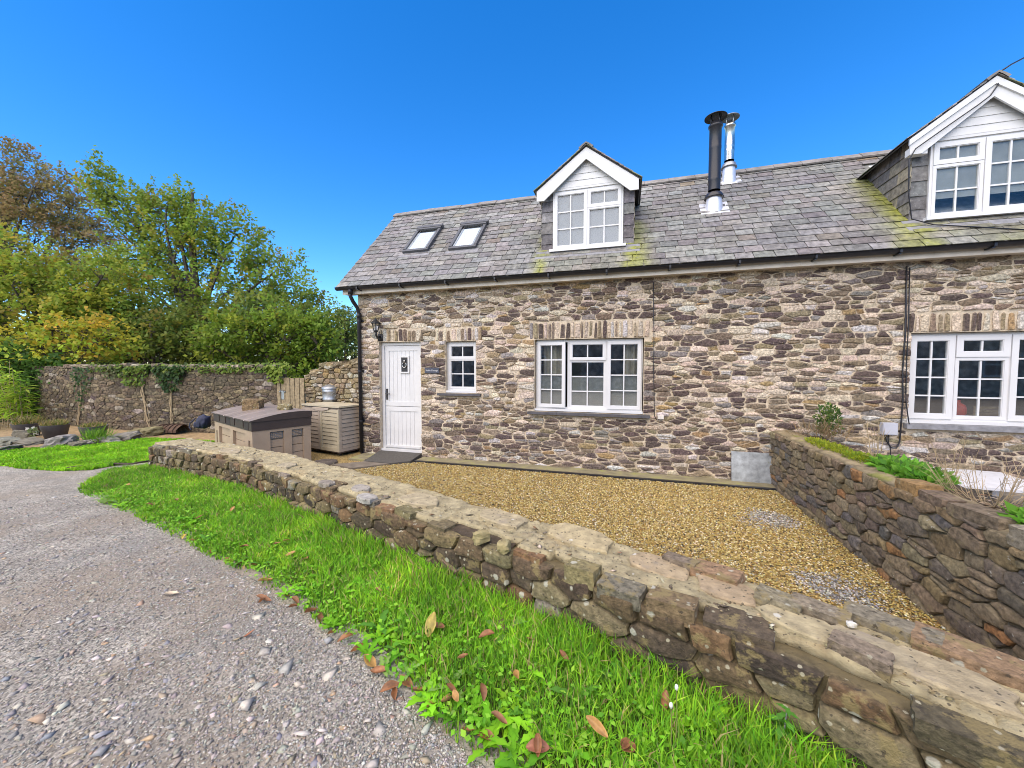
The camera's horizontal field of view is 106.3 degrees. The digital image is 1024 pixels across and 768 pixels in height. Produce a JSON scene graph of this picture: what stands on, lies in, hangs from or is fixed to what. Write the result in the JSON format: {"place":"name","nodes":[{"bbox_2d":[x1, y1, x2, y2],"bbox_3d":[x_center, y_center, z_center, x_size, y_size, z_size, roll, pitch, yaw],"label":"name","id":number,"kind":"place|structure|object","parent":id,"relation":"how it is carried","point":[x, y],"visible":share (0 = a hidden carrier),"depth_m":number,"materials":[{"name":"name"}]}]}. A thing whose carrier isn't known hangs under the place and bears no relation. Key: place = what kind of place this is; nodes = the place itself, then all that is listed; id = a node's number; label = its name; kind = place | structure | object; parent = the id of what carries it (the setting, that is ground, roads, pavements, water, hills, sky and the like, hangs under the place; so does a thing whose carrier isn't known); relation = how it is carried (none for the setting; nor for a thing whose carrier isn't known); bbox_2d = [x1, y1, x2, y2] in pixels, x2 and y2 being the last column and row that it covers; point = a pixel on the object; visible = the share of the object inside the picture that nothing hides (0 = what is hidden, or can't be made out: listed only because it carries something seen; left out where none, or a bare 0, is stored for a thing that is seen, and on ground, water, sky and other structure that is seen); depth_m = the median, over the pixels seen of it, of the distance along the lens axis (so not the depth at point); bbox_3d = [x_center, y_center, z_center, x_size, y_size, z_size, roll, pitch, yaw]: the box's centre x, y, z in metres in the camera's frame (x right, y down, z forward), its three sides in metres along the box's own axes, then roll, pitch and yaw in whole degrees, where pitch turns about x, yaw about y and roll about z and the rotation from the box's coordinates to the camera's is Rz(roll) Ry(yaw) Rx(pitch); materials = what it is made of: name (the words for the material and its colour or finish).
{"place":"outdoors","nodes":[
{"label":"outdoors","id":0,"kind":"place"},
{"bbox_2d":[0,437,214,470],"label":"lawn grass","id":1,"kind":"structure","parent":0,"point":[59,457],"depth_m":6.97,"materials":[{"name":"plant"}]},
{"bbox_2d":[66,460,149,467],"bbox_3d":[-6.703,1.335,6.412,1.030,0.040,0.241,-1,3,-15],"label":"edging","id":2,"kind":"object","parent":1,"relation":"on","point":[120,463],"visible":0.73,"depth_m":6.42,"materials":[{"name":"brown stone"}]},
{"bbox_2d":[0,418,214,448],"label":"flower bed","id":3,"kind":"object","parent":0,"point":[5,430],"depth_m":9.35,"materials":[{"name":"soil"}]},
{"bbox_2d":[0,436,19,445],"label":"edging rock","id":4,"kind":"object","parent":3,"relation":"on","point":[7,440],"visible":0.58,"depth_m":8.04,"materials":[{"name":"stone"}]},
{"bbox_2d":[0,444,24,449],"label":"edging rock","id":5,"kind":"object","parent":3,"relation":"on","point":[14,446],"visible":0.81,"depth_m":7.52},
{"bbox_2d":[0,359,43,429],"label":"bamboo","id":6,"kind":"object","parent":3,"relation":"on","point":[12,403],"visible":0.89,"depth_m":10.06,"materials":[{"name":"green plant"}]},
{"bbox_2d":[11,430,32,438],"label":"edging rock","id":7,"kind":"object","parent":3,"relation":"on","point":[21,434],"visible":0.49,"depth_m":8.67,"materials":[{"name":"stone"}]},
{"bbox_2d":[7,413,47,435],"bbox_3d":[-11.525,0.964,9.117,0.664,0.555,0.629,1,3,16],"label":"plant pot","id":8,"kind":"object","parent":3,"relation":"on","point":[19,423],"visible":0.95,"depth_m":9.00,"materials":[{"name":"grey plastic"}]},
{"bbox_2d":[25,426,38,436],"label":"trailing sprig","id":9,"kind":"object","parent":8,"relation":"hanging from","point":[35,430],"visible":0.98,"depth_m":8.48,"materials":[{"name":"white plant"}]},
{"bbox_2d":[13,437,44,445],"bbox_3d":[-10.252,1.248,8.169,0.377,0.199,0.458,0,3,2],"label":"edging rock","id":10,"kind":"object","parent":3,"relation":"on","point":[29,441],"visible":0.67,"depth_m":8.14,"materials":[{"name":"stone"}]},
{"bbox_2d":[0,336,78,421],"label":"ivy thicket","id":11,"kind":"object","parent":3,"relation":"on","point":[29,363],"visible":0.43,"depth_m":11.41,"materials":[{"name":"green plant"}]},
{"bbox_2d":[38,418,70,438],"bbox_3d":[-10.543,1.009,8.879,0.502,0.487,0.542,-1,3,-24],"label":"plant pot","id":12,"kind":"object","parent":3,"relation":"on","point":[49,428],"visible":0.98,"depth_m":8.74,"materials":[{"name":"stone"}]},
{"bbox_2d":[42,434,79,445],"bbox_3d":[-9.434,1.206,8.068,0.464,0.290,0.384,0,3,-5],"label":"edging rock","id":13,"kind":"object","parent":3,"relation":"on","point":[61,439],"visible":0.56,"depth_m":7.94,"materials":[{"name":"stone"}]},
{"bbox_2d":[68,440,86,446],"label":"edging rock","id":14,"kind":"object","parent":3,"relation":"on","point":[79,443],"visible":0.65,"depth_m":7.92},
{"bbox_2d":[78,421,108,439],"bbox_3d":[-9.426,1.050,8.640,0.505,0.428,0.482,-3,4,-43],"label":"plant pot","id":15,"kind":"object","parent":3,"relation":"on","point":[89,425],"visible":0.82,"depth_m":8.53,"materials":[{"name":"grey plastic"}]},
{"bbox_2d":[77,425,119,442],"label":"grass tuft","id":16,"kind":"object","parent":3,"relation":"on","point":[98,433],"visible":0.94,"depth_m":8.22,"materials":[{"name":"plant"}]},
{"bbox_2d":[97,436,121,442],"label":"edging rock","id":17,"kind":"object","parent":3,"relation":"on","point":[108,439],"visible":0.47,"depth_m":8.29,"materials":[{"name":"stone"}]},
{"bbox_2d":[111,431,142,440],"bbox_3d":[-8.808,1.202,8.736,0.584,0.242,0.448,0,3,-4],"label":"edging rock","id":18,"kind":"object","parent":3,"relation":"on","point":[127,436],"visible":0.62,"depth_m":8.66,"materials":[{"name":"stone"}]},
{"bbox_2d":[138,426,164,436],"bbox_3d":[-8.689,1.167,9.268,0.500,0.286,0.442,1,3,16],"label":"edging rock","id":19,"kind":"object","parent":3,"relation":"on","point":[151,431],"visible":0.82,"depth_m":9.15,"materials":[{"name":"stone"}]},
{"bbox_2d":[159,423,189,432],"bbox_3d":[-8.426,1.075,9.544,0.720,0.204,0.544,1,3,16],"label":"rusty drum","id":20,"kind":"object","parent":3,"relation":"on","point":[171,428],"visible":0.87,"depth_m":9.39,"materials":[{"name":"metal"}]},
{"bbox_2d":[189,414,210,429],"bbox_3d":[-6.389,0.774,7.837,0.397,0.317,0.232,0,3,-7],"label":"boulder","id":21,"kind":"object","parent":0,"point":[203,421],"visible":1,"depth_m":7.78,"materials":[{"name":"blue stone"}]},
{"bbox_2d":[0,462,532,767],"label":"driveway","id":22,"kind":"structure","parent":0,"point":[21,484],"depth_m":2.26,"materials":[{"name":"gravel"}]},
{"bbox_2d":[0,490,471,767],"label":"driveway stones","id":23,"kind":"object","parent":22,"relation":"on","point":[245,705],"visible":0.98,"depth_m":1.92,"materials":[{"name":"gravel"}]},
{"bbox_2d":[364,654,375,666],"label":"fallen leaf","id":24,"kind":"object","parent":22,"relation":"on","point":[372,663],"visible":0.88,"depth_m":2.15,"materials":[{"name":"plant"}]},
{"bbox_2d":[370,665,386,672],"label":"fallen leaf","id":25,"kind":"object","parent":22,"relation":"on","point":[379,669],"visible":0.9,"depth_m":2.08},
{"bbox_2d":[380,680,398,691],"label":"fallen leaf","id":26,"kind":"object","parent":22,"relation":"on","point":[389,684],"visible":0.98,"depth_m":1.96,"materials":[{"name":"plant"}]},
{"bbox_2d":[399,674,412,686],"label":"fallen leaf","id":27,"kind":"object","parent":22,"relation":"on","point":[406,682],"visible":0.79,"depth_m":2.00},
{"bbox_2d":[77,462,866,767],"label":"verge grass","id":28,"kind":"structure","parent":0,"point":[113,478],"depth_m":2.29,"materials":[{"name":"plant"}]},
{"bbox_2d":[90,472,756,767],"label":"clover leaves","id":29,"kind":"object","parent":28,"relation":"on","point":[568,759],"visible":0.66,"depth_m":2.17,"materials":[{"name":"green plant"}]},
{"bbox_2d":[425,612,435,636],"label":"fallen leaf","id":30,"kind":"object","parent":28,"relation":"on","point":[431,621],"visible":0.98,"depth_m":2.33,"materials":[{"name":"plant"}]},
{"bbox_2d":[95,486,794,767],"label":"dandelion leaves","id":31,"kind":"object","parent":28,"relation":"on","point":[507,759],"visible":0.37,"depth_m":1.84,"materials":[{"name":"green plant"}]},
{"bbox_2d":[442,559,457,576],"bbox_3d":[-0.476,1.470,2.978,0.218,0.234,0.092,2,4,40],"label":"loose stone","id":32,"kind":"object","parent":28,"relation":"on","point":[449,565],"visible":0.37,"depth_m":2.92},
{"bbox_2d":[480,683,486,700],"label":"fallen leaf","id":33,"kind":"object","parent":28,"relation":"on","point":[483,688],"visible":1,"depth_m":1.86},
{"bbox_2d":[479,629,493,637],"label":"fallen leaf","id":34,"kind":"object","parent":28,"relation":"on","point":[486,632],"visible":1,"depth_m":2.25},
{"bbox_2d":[491,710,506,723],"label":"fallen leaf","id":35,"kind":"object","parent":28,"relation":"on","point":[499,716],"visible":1,"depth_m":1.73,"materials":[{"name":"plant"}]},
{"bbox_2d":[526,737,549,752],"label":"fallen leaf","id":36,"kind":"object","parent":28,"relation":"on","point":[530,746],"visible":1,"depth_m":1.61,"materials":[{"name":"plant"}]},
{"bbox_2d":[534,733,541,756],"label":"fallen leaf","id":37,"kind":"object","parent":28,"relation":"on","point":[538,744],"visible":1,"depth_m":1.60,"materials":[{"name":"plant"}]},
{"bbox_2d":[586,715,607,737],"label":"fallen leaf","id":38,"kind":"object","parent":28,"relation":"on","point":[596,724],"visible":1,"depth_m":1.65,"materials":[{"name":"plant"}]},
{"bbox_2d":[622,740,635,752],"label":"fallen leaf","id":39,"kind":"object","parent":28,"relation":"on","point":[625,742],"visible":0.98,"depth_m":1.61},
{"bbox_2d":[661,690,668,710],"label":"fallen leaf","id":40,"kind":"object","parent":28,"relation":"on","point":[663,701],"visible":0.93,"depth_m":1.82,"materials":[{"name":"plant"}]},
{"bbox_2d":[675,684,678,747],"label":"dandelion stalk","id":41,"kind":"object","parent":28,"relation":"on","point":[676,687],"visible":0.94,"depth_m":1.65,"materials":[{"name":"green plant"}]},
{"bbox_2d":[766,703,799,759],"bbox_3d":[1.165,1.488,1.660,0.152,0.212,0.142,1,3,16],"label":"weed","id":42,"kind":"object","parent":28,"relation":"on","point":[779,716],"visible":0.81,"depth_m":1.64,"materials":[{"name":"green plant"}]},
{"bbox_2d":[0,0,1023,360],"label":"sky","id":43,"kind":"structure","parent":0,"point":[330,120],"materials":[{"name":"blue"}]},
{"bbox_2d":[311,449,950,632],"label":"courtyard","id":44,"kind":"structure","parent":0,"point":[320,454],"depth_m":4.39,"materials":[{"name":"gravel"}]},
{"bbox_2d":[211,404,311,459],"bbox_3d":[-4.860,0.951,7.420,2.090,0.961,1.015,2,3,38],"label":"storage box","id":45,"kind":"object","parent":44,"relation":"on","point":[268,427],"visible":0.84,"depth_m":6.91,"materials":[{"name":"beige plastic"}]},
{"bbox_2d":[241,398,263,410],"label":"stone block","id":46,"kind":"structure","parent":45,"relation":"on","point":[250,404],"depth_m":7.38,"materials":[{"name":"stone"}]},
{"bbox_2d":[277,403,292,409],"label":"stone","id":47,"kind":"object","parent":45,"relation":"on","point":[284,406],"visible":0.94,"depth_m":7.13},
{"bbox_2d":[315,459,337,465],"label":"stepping stone","id":48,"kind":"object","parent":44,"relation":"on","point":[329,462],"visible":0.71,"depth_m":7.05,"materials":[{"name":"stone"}]},
{"bbox_2d":[301,402,359,455],"bbox_3d":[-3.761,0.911,8.065,1.210,0.990,0.615,2,3,29],"label":"garden cabinet","id":49,"kind":"object","parent":44,"relation":"on","point":[334,427],"visible":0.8,"depth_m":7.75,"materials":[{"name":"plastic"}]},
{"bbox_2d":[321,384,336,401],"bbox_3d":[-4.079,0.192,8.658,0.393,0.390,0.392,1,3,16],"label":"metal bin","id":50,"kind":"object","parent":49,"relation":"on","point":[328,392],"visible":0.86,"depth_m":8.50,"materials":[{"name":"metal"}]},
{"bbox_2d":[331,461,388,469],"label":"paving slab","id":51,"kind":"structure","parent":44,"relation":"on","point":[358,465],"depth_m":6.87,"materials":[{"name":"stone"}]},
{"bbox_2d":[348,453,373,460],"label":"paving slab","id":52,"kind":"structure","parent":44,"relation":"on","point":[362,457],"depth_m":7.37,"materials":[{"name":"stone"}]},
{"bbox_2d":[364,450,421,464],"bbox_3d":[-2.292,1.407,7.306,0.960,0.100,0.660,1,3,16],"label":"door ramp","id":53,"kind":"structure","parent":44,"relation":"on","point":[390,457],"depth_m":7.27,"materials":[{"name":"concrete"}]},
{"bbox_2d":[148,438,1023,767],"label":"front garden wall","id":54,"kind":"structure","parent":44,"relation":"on","point":[876,688],"depth_m":1.95,"materials":[{"name":"stone"}]},
{"bbox_2d":[472,529,490,545],"bbox_3d":[-0.223,1.115,2.803,0.139,0.099,0.108,-1,3,-28],"label":"loose stone","id":55,"kind":"object","parent":54,"relation":"on","point":[481,536],"visible":1,"depth_m":2.76,"materials":[{"name":"stone"}]},
{"bbox_2d":[497,539,511,554],"bbox_3d":[-0.054,1.124,2.666,0.099,0.082,0.113,1,3,16],"label":"loose stone","id":56,"kind":"object","parent":54,"relation":"on","point":[503,546],"visible":1,"depth_m":2.63,"materials":[{"name":"stone"}]},
{"bbox_2d":[414,460,776,490],"bbox_3d":[0.998,1.518,6.330,5.865,0.110,0.058,1,3,16],"label":"drain channel","id":57,"kind":"object","parent":44,"relation":"on","point":[642,479],"visible":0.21,"depth_m":6.16,"materials":[{"name":"black plastic"}]},
{"bbox_2d":[417,457,774,487],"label":"kerb","id":58,"kind":"structure","parent":44,"relation":"on","point":[607,472],"depth_m":6.33,"materials":[{"name":"concrete"}]},
{"bbox_2d":[731,451,771,483],"bbox_3d":[3.626,1.265,5.817,0.540,0.456,0.059,1,3,16],"label":"metal sheet","id":59,"kind":"object","parent":58,"relation":"on","point":[750,466],"visible":0.86,"depth_m":5.82,"materials":[{"name":"metal"}]},
{"bbox_2d":[334,70,1023,491],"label":"stone cottage","id":60,"kind":"structure","parent":44,"relation":"on","point":[528,324],"depth_m":6.13,"materials":[{"name":"stone"}]},
{"bbox_2d":[370,317,382,340],"bbox_3d":[-2.641,-1.069,7.489,0.210,0.450,0.229,1,3,16],"label":"wall lantern","id":61,"kind":"object","parent":60,"relation":"attached to","point":[375,321],"depth_m":7.46,"materials":[{"name":"black metal"}]},
{"bbox_2d":[381,342,421,452],"bbox_3d":[-2.184,0.260,7.645,0.945,2.170,0.145,1,3,16],"label":"door","id":62,"kind":"structure","parent":60,"relation":"in","point":[401,362],"depth_m":7.66,"materials":[{"name":"white wood"}]},
{"bbox_2d":[437,341,480,395],"bbox_3d":[-0.970,-0.290,7.201,0.870,1.010,0.230,1,3,16],"label":"window","id":63,"kind":"structure","parent":60,"relation":"in","point":[454,390],"depth_m":7.23,"materials":[{"name":"white plastic"}]},
{"bbox_2d":[527,338,649,418],"bbox_3d":[1.298,-0.115,6.614,2.036,1.297,0.389,1,3,16],"label":"window","id":64,"kind":"structure","parent":60,"relation":"in","point":[607,393],"depth_m":6.59,"materials":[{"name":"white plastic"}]},
{"bbox_2d":[653,282,658,419],"bbox_3d":[2.310,-0.518,6.146,0.132,2.205,0.012,1,3,16],"label":"cable","id":65,"kind":"object","parent":60,"relation":"attached to","point":[653,348],"visible":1,"depth_m":6.16,"materials":[{"name":"black plastic"}]},
{"bbox_2d":[879,422,897,434],"bbox_3d":[5.221,0.617,5.325,0.170,0.165,0.090,1,3,16],"label":"junction box","id":66,"kind":"object","parent":60,"relation":"attached to","point":[891,428],"visible":0.93,"depth_m":5.29,"materials":[{"name":"plastic"}]},
{"bbox_2d":[885,266,907,448],"bbox_3d":[5.292,-0.350,5.275,0.187,2.497,0.020,1,3,16],"label":"cable","id":67,"kind":"object","parent":60,"relation":"attached to","point":[902,363],"visible":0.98,"depth_m":5.25,"materials":[{"name":"black plastic"}]},
{"bbox_2d":[905,267,909,423],"bbox_3d":[5.400,-0.515,5.209,0.034,2.123,0.088,-1,3,-17],"label":"cable","id":68,"kind":"object","parent":60,"relation":"attached to","point":[907,347],"visible":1,"depth_m":5.23,"materials":[{"name":"black plastic"}]},
{"bbox_2d":[903,332,1023,432],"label":"window","id":69,"kind":"structure","parent":60,"relation":"in","point":[1006,420],"depth_m":5.15,"materials":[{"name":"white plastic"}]},
{"bbox_2d":[908,76,1023,229],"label":"cable","id":70,"kind":"object","parent":60,"relation":"attached to","point":[909,177],"visible":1,"depth_m":5.02,"materials":[{"name":"black plastic"}]},
{"bbox_2d":[769,430,1023,659],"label":"side garden wall","id":71,"kind":"structure","parent":44,"relation":"on","point":[952,563],"depth_m":2.82,"materials":[{"name":"stone"}]},
{"bbox_2d":[804,436,855,453],"bbox_3d":[3.711,0.727,4.529,0.302,0.123,1.004,1,3,16],"label":"moss cushion","id":72,"kind":"object","parent":71,"relation":"on","point":[832,446],"visible":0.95,"depth_m":4.46,"materials":[{"name":"green plant"}]},
{"bbox_2d":[840,450,881,463],"bbox_3d":[3.568,0.758,3.916,0.297,0.141,0.567,1,3,16],"label":"moss cushion","id":73,"kind":"object","parent":71,"relation":"on","point":[858,455],"visible":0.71,"depth_m":3.91,"materials":[{"name":"green plant"}]},
{"bbox_2d":[864,418,888,456],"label":"withered plant","id":74,"kind":"object","parent":71,"relation":"on","point":[874,448],"visible":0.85,"depth_m":3.71,"materials":[{"name":"plant"}]},
{"bbox_2d":[996,500,1023,524],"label":"fern patch","id":75,"kind":"object","parent":71,"relation":"on","point":[1012,509],"visible":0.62,"depth_m":2.31,"materials":[{"name":"green plant"}]},
{"bbox_2d":[956,400,966,414],"bbox_3d":[6.319,0.340,5.449,0.180,0.226,0.180,1,3,16],"label":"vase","id":76,"kind":"object","parent":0,"point":[961,409],"visible":0.39,"depth_m":5.38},
{"bbox_2d":[933,467,1023,496],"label":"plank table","id":77,"kind":"object","parent":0,"point":[992,481],"visible":0.34,"depth_m":4.59,"materials":[{"name":"wood"}]},
{"bbox_2d":[966,406,998,415],"bbox_3d":[6.578,0.381,5.393,0.270,0.149,0.185,1,3,16],"label":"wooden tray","id":78,"kind":"object","parent":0,"point":[986,414],"visible":0.62,"depth_m":5.30,"materials":[{"name":"wood"}]},
{"bbox_2d":[969,489,1023,506],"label":"neighbour yard","id":79,"kind":"structure","parent":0,"point":[1016,497],"depth_m":4.86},
{"bbox_2d":[804,435,1006,511],"bbox_3d":[3.646,1.143,2.919,0.620,0.668,5.550,1,3,16],"label":"planting bed","id":80,"kind":"object","parent":79,"relation":"on","point":[974,494],"visible":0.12,"depth_m":3.03,"materials":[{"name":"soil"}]},
{"bbox_2d":[782,417,858,441],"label":"dry stalks","id":81,"kind":"object","parent":80,"relation":"on","point":[825,429],"visible":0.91,"depth_m":5.12,"materials":[{"name":"brown plant"}]},
{"bbox_2d":[812,402,844,438],"bbox_3d":[4.309,0.495,5.238,0.351,0.512,0.337,1,3,16],"label":"green shrublet","id":82,"kind":"object","parent":80,"relation":"on","point":[829,417],"visible":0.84,"depth_m":5.22,"materials":[{"name":"green plant"}]},
{"bbox_2d":[864,453,961,489],"bbox_3d":[3.476,0.778,3.361,0.426,0.272,0.985,1,3,16],"label":"fern patch","id":83,"kind":"object","parent":80,"relation":"on","point":[903,466],"visible":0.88,"depth_m":3.30,"materials":[{"name":"green plant"}]},
{"bbox_2d":[930,438,968,490],"bbox_3d":[3.553,0.655,3.152,0.153,0.496,0.206,-1,3,-26],"label":"withered plant","id":84,"kind":"object","parent":80,"relation":"on","point":[953,459],"visible":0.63,"depth_m":3.12,"materials":[{"name":"plant"}]},
{"bbox_2d":[907,439,1023,511],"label":"dry shrub","id":85,"kind":"object","parent":80,"relation":"on","point":[1009,495],"visible":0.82,"depth_m":2.77,"materials":[{"name":"plant"}]},
{"label":"back garden","id":86,"kind":"structure","parent":0,"visible":0},
{"bbox_2d":[0,135,130,331],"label":"brown tree","id":87,"kind":"object","parent":86,"relation":"on","point":[15,191],"visible":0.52,"depth_m":24.33,"materials":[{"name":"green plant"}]},
{"bbox_2d":[0,306,148,375],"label":"hazel shrub","id":88,"kind":"object","parent":86,"relation":"on","point":[44,340],"visible":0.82,"depth_m":11.92,"materials":[{"name":"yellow plant"}]},
{"bbox_2d":[0,219,158,359],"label":"lime tree","id":89,"kind":"object","parent":86,"relation":"on","point":[64,295],"visible":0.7,"depth_m":15.38,"materials":[{"name":"green plant"}]},
{"bbox_2d":[66,300,237,364],"bbox_3d":[-14.592,-1.257,15.575,6.069,4.490,3.320,0,3,3],"label":"undergrowth bush","id":90,"kind":"object","parent":86,"relation":"on","point":[166,336],"visible":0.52,"depth_m":15.04,"materials":[{"name":"green plant"}]},
{"bbox_2d":[28,363,286,432],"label":"garden wall","id":91,"kind":"structure","parent":86,"relation":"on","point":[115,403],"depth_m":9.84,"materials":[{"name":"stone"}]},
{"bbox_2d":[69,367,92,424],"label":"ivy","id":92,"kind":"object","parent":91,"relation":"attached to","point":[81,371],"visible":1,"depth_m":10.35,"materials":[{"name":"green plant"}]},
{"bbox_2d":[99,366,121,379],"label":"ivy","id":93,"kind":"object","parent":91,"relation":"attached to","point":[111,373],"visible":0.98,"depth_m":9.92,"materials":[{"name":"green plant"}]},
{"bbox_2d":[116,363,150,426],"bbox_3d":[-9.638,0.299,9.936,1.143,1.718,0.431,0,3,10],"label":"ivy","id":94,"kind":"object","parent":91,"relation":"attached to","point":[125,370],"visible":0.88,"depth_m":9.81,"materials":[{"name":"green plant"}]},
{"bbox_2d":[86,362,192,372],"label":"ivy","id":95,"kind":"object","parent":91,"relation":"attached to","point":[138,370],"visible":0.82,"depth_m":9.74,"materials":[{"name":"green plant"}]},
{"bbox_2d":[149,364,186,422],"bbox_3d":[-8.559,0.316,9.755,1.162,1.659,0.493,1,3,16],"label":"ivy","id":96,"kind":"object","parent":91,"relation":"attached to","point":[174,378],"visible":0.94,"depth_m":9.62,"materials":[{"name":"green plant"}]},
{"bbox_2d":[194,360,288,373],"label":"ivy","id":97,"kind":"object","parent":91,"relation":"attached to","point":[230,369],"visible":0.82,"depth_m":9.29,"materials":[{"name":"green plant"}]},
{"bbox_2d":[263,362,294,383],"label":"ivy","id":98,"kind":"object","parent":91,"relation":"attached to","point":[279,370],"visible":0.98,"depth_m":9.02,"materials":[{"name":"green plant"}]},
{"bbox_2d":[6,324,357,380],"bbox_3d":[-38.206,-2.265,31.473,56.017,5.702,3.817,0,3,0],"label":"hedge","id":99,"kind":"object","parent":86,"relation":"on","point":[106,363],"depth_m":30.64,"materials":[{"name":"green plant"}]},
{"bbox_2d":[66,145,337,363],"bbox_3d":[-16.023,-5.725,19.796,13.390,13.046,6.025,-1,3,-15],"label":"sycamore tree","id":100,"kind":"object","parent":86,"relation":"on","point":[182,231],"visible":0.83,"depth_m":19.45,"materials":[{"name":"green plant"}]},
{"bbox_2d":[57,285,356,363],"bbox_3d":[-13.521,-1.808,17.516,13.334,5.414,4.743,0,3,4],"label":"undergrowth bush","id":101,"kind":"object","parent":86,"relation":"on","point":[249,297],"visible":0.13,"depth_m":16.74,"materials":[{"name":"green plant"}]},
{"bbox_2d":[180,288,348,387],"bbox_3d":[-8.867,-1.180,14.041,5.879,4.496,2.831,0,3,0],"label":"undergrowth bush","id":102,"kind":"object","parent":86,"relation":"on","point":[302,353],"visible":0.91,"depth_m":13.53,"materials":[{"name":"green plant"}]},
{"bbox_2d":[304,357,358,403],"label":"corner wall","id":103,"kind":"structure","parent":86,"relation":"on","point":[342,376],"depth_m":8.55,"materials":[{"name":"stone"}]},
{"bbox_2d":[277,377,305,408],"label":"timber gate","id":104,"kind":"structure","parent":103,"relation":"attached to","point":[291,390],"depth_m":9.00,"materials":[{"name":"wood"}]},
{"bbox_2d":[308,296,357,361],"bbox_3d":[-7.337,-1.442,17.035,3.853,4.721,2.063,0,3,-3],"label":"young tree","id":105,"kind":"object","parent":86,"relation":"on","point":[349,314],"visible":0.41,"depth_m":16.79,"materials":[{"name":"green plant"}]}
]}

